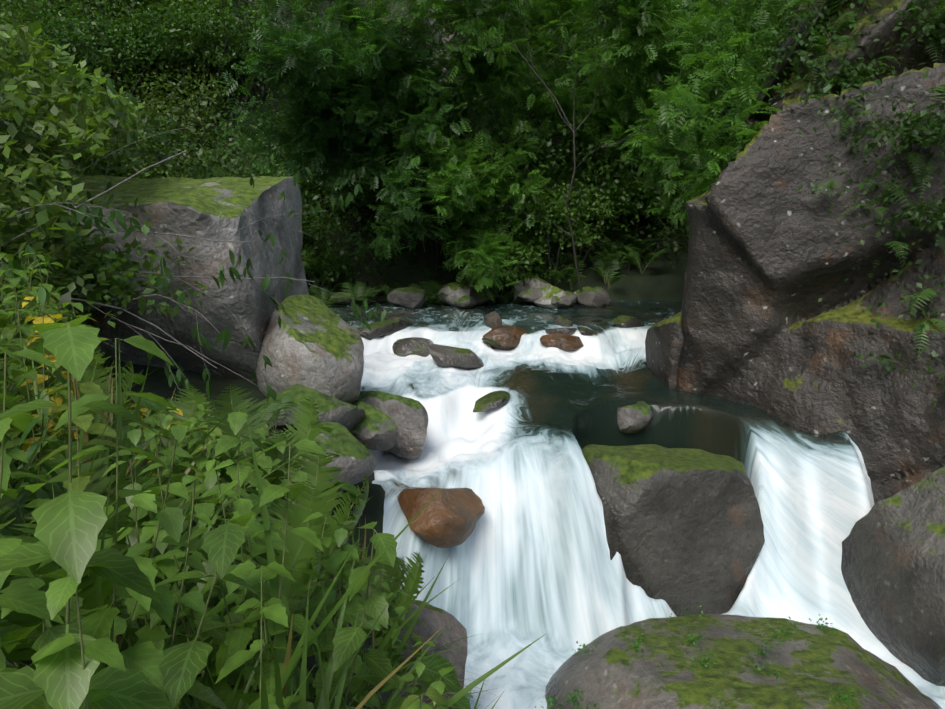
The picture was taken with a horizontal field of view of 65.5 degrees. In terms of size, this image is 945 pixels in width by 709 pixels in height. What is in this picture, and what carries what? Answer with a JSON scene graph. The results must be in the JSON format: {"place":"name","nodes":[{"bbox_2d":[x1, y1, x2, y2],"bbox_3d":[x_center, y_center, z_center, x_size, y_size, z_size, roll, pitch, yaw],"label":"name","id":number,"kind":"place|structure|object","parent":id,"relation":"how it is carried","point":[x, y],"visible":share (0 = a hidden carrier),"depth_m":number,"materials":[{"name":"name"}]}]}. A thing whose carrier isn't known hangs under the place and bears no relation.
{"place":"outdoors","nodes":[
{"label":"outdoors","id":0,"kind":"place"},
{"bbox_2d":[0,0,788,708],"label":"ground","id":1,"kind":"structure","parent":0,"point":[662,278],"depth_m":15.66,"materials":[{"name":"soil"}]},
{"bbox_2d":[1,175,308,379],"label":"block boulder","id":2,"kind":"object","parent":1,"relation":"on","point":[213,208],"visible":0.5,"depth_m":7.37,"materials":[{"name":"grey stone"}]},
{"bbox_2d":[0,70,384,402],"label":"bare branches","id":3,"kind":"object","parent":1,"relation":"on","point":[93,274],"visible":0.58,"depth_m":5.74,"materials":[{"name":"brown wood"}]},
{"bbox_2d":[0,77,388,536],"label":"shrub leaves","id":4,"kind":"object","parent":1,"relation":"on","point":[43,293],"visible":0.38,"depth_m":5.16,"materials":[{"name":"green plant"}]},
{"bbox_2d":[0,251,461,708],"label":"leafy plants","id":5,"kind":"object","parent":1,"relation":"on","point":[151,668],"visible":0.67,"depth_m":1.52,"materials":[{"name":"green plant"}]},
{"bbox_2d":[0,372,473,708],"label":"broad-leaved plants","id":6,"kind":"object","parent":1,"relation":"on","point":[449,680],"visible":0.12,"depth_m":3.28,"materials":[{"name":"green plant"}]},
{"bbox_2d":[0,333,544,708],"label":"grass","id":7,"kind":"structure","parent":1,"relation":"on","point":[290,664],"depth_m":1.79,"materials":[{"name":"green plant"}]},
{"bbox_2d":[255,294,363,402],"bbox_3d":[-1.754,0.098,7.914,1.127,1.415,1.673,-4,13,-19],"label":"block boulder","id":8,"kind":"object","parent":1,"relation":"on","point":[318,345],"visible":0.69,"depth_m":7.37,"materials":[{"name":"grey stone"}]},
{"bbox_2d":[254,384,364,432],"bbox_3d":[-1.648,0.594,7.226,1.160,0.680,1.072,0,12,-1],"label":"bank rock","id":9,"kind":"object","parent":1,"relation":"on","point":[332,408],"visible":0.5,"depth_m":6.92,"materials":[{"name":"stone"}]},
{"bbox_2d":[350,400,398,450],"bbox_3d":[-1.132,0.728,7.570,0.908,0.440,0.435,7,14,32],"label":"bank rock","id":10,"kind":"object","parent":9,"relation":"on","point":[379,431],"visible":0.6,"depth_m":7.36,"materials":[{"name":"grey stone"}]},
{"bbox_2d":[286,422,377,492],"bbox_3d":[-1.268,0.917,6.425,0.856,0.586,0.946,0,12,-1],"label":"bank rock","id":11,"kind":"object","parent":1,"relation":"on","point":[356,460],"visible":0.44,"depth_m":6.19,"materials":[{"name":"grey stone"}]},
{"bbox_2d":[0,0,747,356],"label":"shrub leaves","id":12,"kind":"object","parent":1,"relation":"on","point":[546,256],"visible":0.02,"depth_m":16.20,"materials":[{"name":"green plant"}]},
{"bbox_2d":[0,0,787,308],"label":"shrub foliage","id":13,"kind":"object","parent":1,"relation":"on","point":[37,130],"visible":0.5,"depth_m":14.06,"materials":[{"name":"green plant"}]},
{"bbox_2d":[387,287,424,308],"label":"shore rock","id":14,"kind":"object","parent":1,"relation":"on","point":[410,297],"visible":0.92,"depth_m":13.68,"materials":[{"name":"grey stone"}]},
{"bbox_2d":[368,600,467,708],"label":"bank rock","id":15,"kind":"object","parent":1,"relation":"on","point":[434,619],"visible":0.12,"depth_m":5.27,"materials":[{"name":"grey stone"}]},
{"bbox_2d":[377,631,493,706],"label":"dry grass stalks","id":16,"kind":"object","parent":1,"relation":"on","point":[426,689],"depth_m":4.49,"materials":[{"name":"green plant"}]},
{"bbox_2d":[352,0,554,86],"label":"leaves","id":17,"kind":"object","parent":1,"relation":"on","point":[431,22],"depth_m":18.97,"materials":[{"name":"green plant"}]},
{"bbox_2d":[438,282,472,306],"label":"shore rock","id":18,"kind":"object","parent":1,"relation":"on","point":[453,292],"visible":0.69,"depth_m":14.07,"materials":[{"name":"grey stone"}]},
{"bbox_2d":[0,0,944,708],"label":"bush foliage","id":19,"kind":"object","parent":1,"relation":"on","point":[86,256],"visible":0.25,"depth_m":13.94,"materials":[{"name":"green plant"}]},
{"bbox_2d":[0,0,944,669],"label":"fern foliage","id":20,"kind":"object","parent":1,"relation":"on","point":[324,492],"visible":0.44,"depth_m":3.69,"materials":[{"name":"green plant"}]},
{"bbox_2d":[0,0,944,708],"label":"herb stems","id":21,"kind":"object","parent":1,"relation":"on","point":[132,480],"visible":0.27,"depth_m":1.96,"materials":[{"name":"green plant"}]},
{"bbox_2d":[483,325,528,349],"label":"rock","id":22,"kind":"object","parent":1,"relation":"on","point":[507,337],"visible":0.4,"depth_m":11.17,"materials":[{"name":"brown stone"}]},
{"bbox_2d":[254,0,769,292],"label":"tree trunks","id":23,"kind":"object","parent":1,"relation":"on","point":[570,225],"visible":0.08,"depth_m":13.54,"materials":[{"name":"brown plant"}]},
{"bbox_2d":[211,0,796,300],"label":"tree foliage","id":24,"kind":"object","parent":23,"relation":"attached to","point":[422,145],"visible":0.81,"depth_m":12.79,"materials":[{"name":"green plant"}]},
{"bbox_2d":[514,277,550,302],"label":"shore rock","id":25,"kind":"object","parent":1,"relation":"on","point":[536,282],"visible":0.44,"depth_m":14.48,"materials":[{"name":"grey stone"}]},
{"bbox_2d":[543,0,623,32],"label":"leaves","id":26,"kind":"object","parent":1,"relation":"on","point":[597,12],"depth_m":19.73,"materials":[{"name":"green plant"}]},
{"bbox_2d":[617,401,652,433],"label":"rock","id":27,"kind":"object","parent":1,"relation":"on","point":[637,417],"visible":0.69,"depth_m":8.44,"materials":[{"name":"grey stone"}]},
{"bbox_2d":[645,311,683,388],"bbox_3d":[3.116,0.227,9.640,1.598,2.340,1.391,0,12,-1],"label":"rock","id":28,"kind":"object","parent":1,"relation":"on","point":[664,339],"depth_m":9.21,"materials":[{"name":"grey stone"}]},
{"bbox_2d":[581,444,764,615],"bbox_3d":[1.935,1.847,8.044,2.321,1.942,2.113,0,12,-1],"label":"rock","id":29,"kind":"object","parent":1,"relation":"on","point":[684,527],"visible":0.67,"depth_m":7.21,"materials":[{"name":"grey stone"}]},
{"bbox_2d":[545,614,941,708],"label":"rock","id":30,"kind":"object","parent":1,"relation":"on","point":[812,667],"visible":1,"depth_m":5.83,"materials":[{"name":"grey stone"}]},
{"bbox_2d":[676,0,944,503],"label":"rock cliff","id":31,"kind":"structure","parent":1,"relation":"on","point":[771,262],"depth_m":8.05,"materials":[{"name":"grey stone"}]},
{"bbox_2d":[841,466,944,686],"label":"rock","id":32,"kind":"object","parent":1,"relation":"on","point":[893,561],"visible":0.67,"depth_m":6.52,"materials":[{"name":"grey stone"}]},
{"bbox_2d":[320,295,944,708],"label":"stream water","id":33,"kind":"structure","parent":0,"point":[528,561],"depth_m":7.49,"materials":[{"name":"white liquid"}]},
{"bbox_2d":[330,292,354,302],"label":"shore rock","id":34,"kind":"object","parent":33,"relation":"on","point":[342,294],"visible":0.67,"depth_m":14.20,"materials":[{"name":"stone"}]},
{"bbox_2d":[358,319,407,339],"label":"stream rock","id":35,"kind":"object","parent":33,"relation":"on","point":[384,328],"visible":0.79,"depth_m":11.18,"materials":[{"name":"grey stone"}]},
{"bbox_2d":[358,391,427,459],"bbox_3d":[-0.949,0.755,8.134,1.129,0.739,0.656,4,13,20],"label":"rock","id":36,"kind":"object","parent":33,"relation":"on","point":[409,416],"visible":0.67,"depth_m":7.83,"materials":[{"name":"grey stone"}]},
{"bbox_2d":[389,317,413,326],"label":"stream rock","id":37,"kind":"object","parent":33,"relation":"on","point":[409,323],"visible":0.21,"depth_m":11.75,"materials":[{"name":"stone"}]},
{"bbox_2d":[392,337,432,356],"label":"stream rock","id":38,"kind":"object","parent":33,"relation":"on","point":[405,347],"visible":0.81,"depth_m":10.82,"materials":[{"name":"grey stone"}]},
{"bbox_2d":[397,487,484,547],"bbox_3d":[-0.260,1.547,7.045,0.828,0.568,0.710,-5,13,-22],"label":"rock","id":39,"kind":"object","parent":33,"relation":"in","point":[447,517],"visible":0.96,"depth_m":6.83,"materials":[{"name":"brown stone"}]},
{"bbox_2d":[428,344,483,369],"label":"stream rock","id":40,"kind":"object","parent":33,"relation":"on","point":[443,356],"visible":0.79,"depth_m":10.00,"materials":[{"name":"grey stone"}]},
{"bbox_2d":[454,295,475,307],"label":"shore rock","id":41,"kind":"object","parent":33,"relation":"on","point":[465,301],"visible":1,"depth_m":13.66,"materials":[{"name":"grey stone"}]},
{"bbox_2d":[465,282,490,304],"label":"shore rock","id":42,"kind":"object","parent":33,"relation":"on","point":[479,297],"visible":0.33,"depth_m":14.32,"materials":[{"name":"grey stone"}]},
{"bbox_2d":[473,390,509,412],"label":"stream rock","id":43,"kind":"object","parent":33,"relation":"on","point":[490,401],"visible":1,"depth_m":8.71,"materials":[{"name":"green stone"}]},
{"bbox_2d":[482,338,501,346],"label":"stream rock","id":44,"kind":"object","parent":33,"relation":"on","point":[491,342],"visible":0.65,"depth_m":10.98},
{"bbox_2d":[483,311,501,328],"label":"stream rock","id":45,"kind":"object","parent":33,"relation":"on","point":[493,319],"visible":0.65,"depth_m":11.86,"materials":[{"name":"grey stone"}]},
{"bbox_2d":[517,288,542,303],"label":"shore rock","id":46,"kind":"object","parent":33,"relation":"on","point":[533,295],"visible":0.6,"depth_m":14.01,"materials":[{"name":"grey stone"}]},
{"bbox_2d":[534,285,565,308],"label":"shore rock","id":47,"kind":"object","parent":33,"relation":"on","point":[544,299],"visible":0.54,"depth_m":13.82,"materials":[{"name":"grey stone"}]},
{"bbox_2d":[545,328,576,334],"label":"stream rock","id":48,"kind":"object","parent":33,"relation":"in","point":[568,331],"visible":0.6,"depth_m":11.11,"materials":[{"name":"grey stone"}]},
{"bbox_2d":[540,333,583,350],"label":"stream rock","id":49,"kind":"object","parent":33,"relation":"on","point":[565,342],"visible":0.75,"depth_m":10.83,"materials":[{"name":"brown stone"}]},
{"bbox_2d":[550,291,576,307],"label":"shore rock","id":50,"kind":"object","parent":33,"relation":"on","point":[568,299],"visible":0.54,"depth_m":13.75,"materials":[{"name":"grey stone"}]},
{"bbox_2d":[554,315,572,326],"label":"stream rock","id":51,"kind":"object","parent":33,"relation":"on","point":[562,321],"visible":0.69,"depth_m":11.92,"materials":[{"name":"grey stone"}]},
{"bbox_2d":[574,286,591,294],"bbox_3d":[2.235,-1.215,14.729,0.518,0.289,0.623,0,12,-1],"label":"moss","id":52,"kind":"object","parent":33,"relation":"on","point":[583,289],"visible":0.17,"depth_m":14.62,"materials":[{"name":"green plant"}]},
{"bbox_2d":[577,326,592,335],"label":"stream rock","id":53,"kind":"object","parent":33,"relation":"on","point":[584,331],"visible":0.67,"depth_m":11.12,"materials":[{"name":"stone"}]},
{"bbox_2d":[576,287,610,307],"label":"shore rock","id":54,"kind":"object","parent":33,"relation":"on","point":[596,297],"visible":0.81,"depth_m":13.89,"materials":[{"name":"grey stone"}]},
{"bbox_2d":[612,315,644,327],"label":"stream rock","id":55,"kind":"object","parent":33,"relation":"on","point":[622,321],"visible":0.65,"depth_m":11.78,"materials":[{"name":"grey stone"}]}
]}

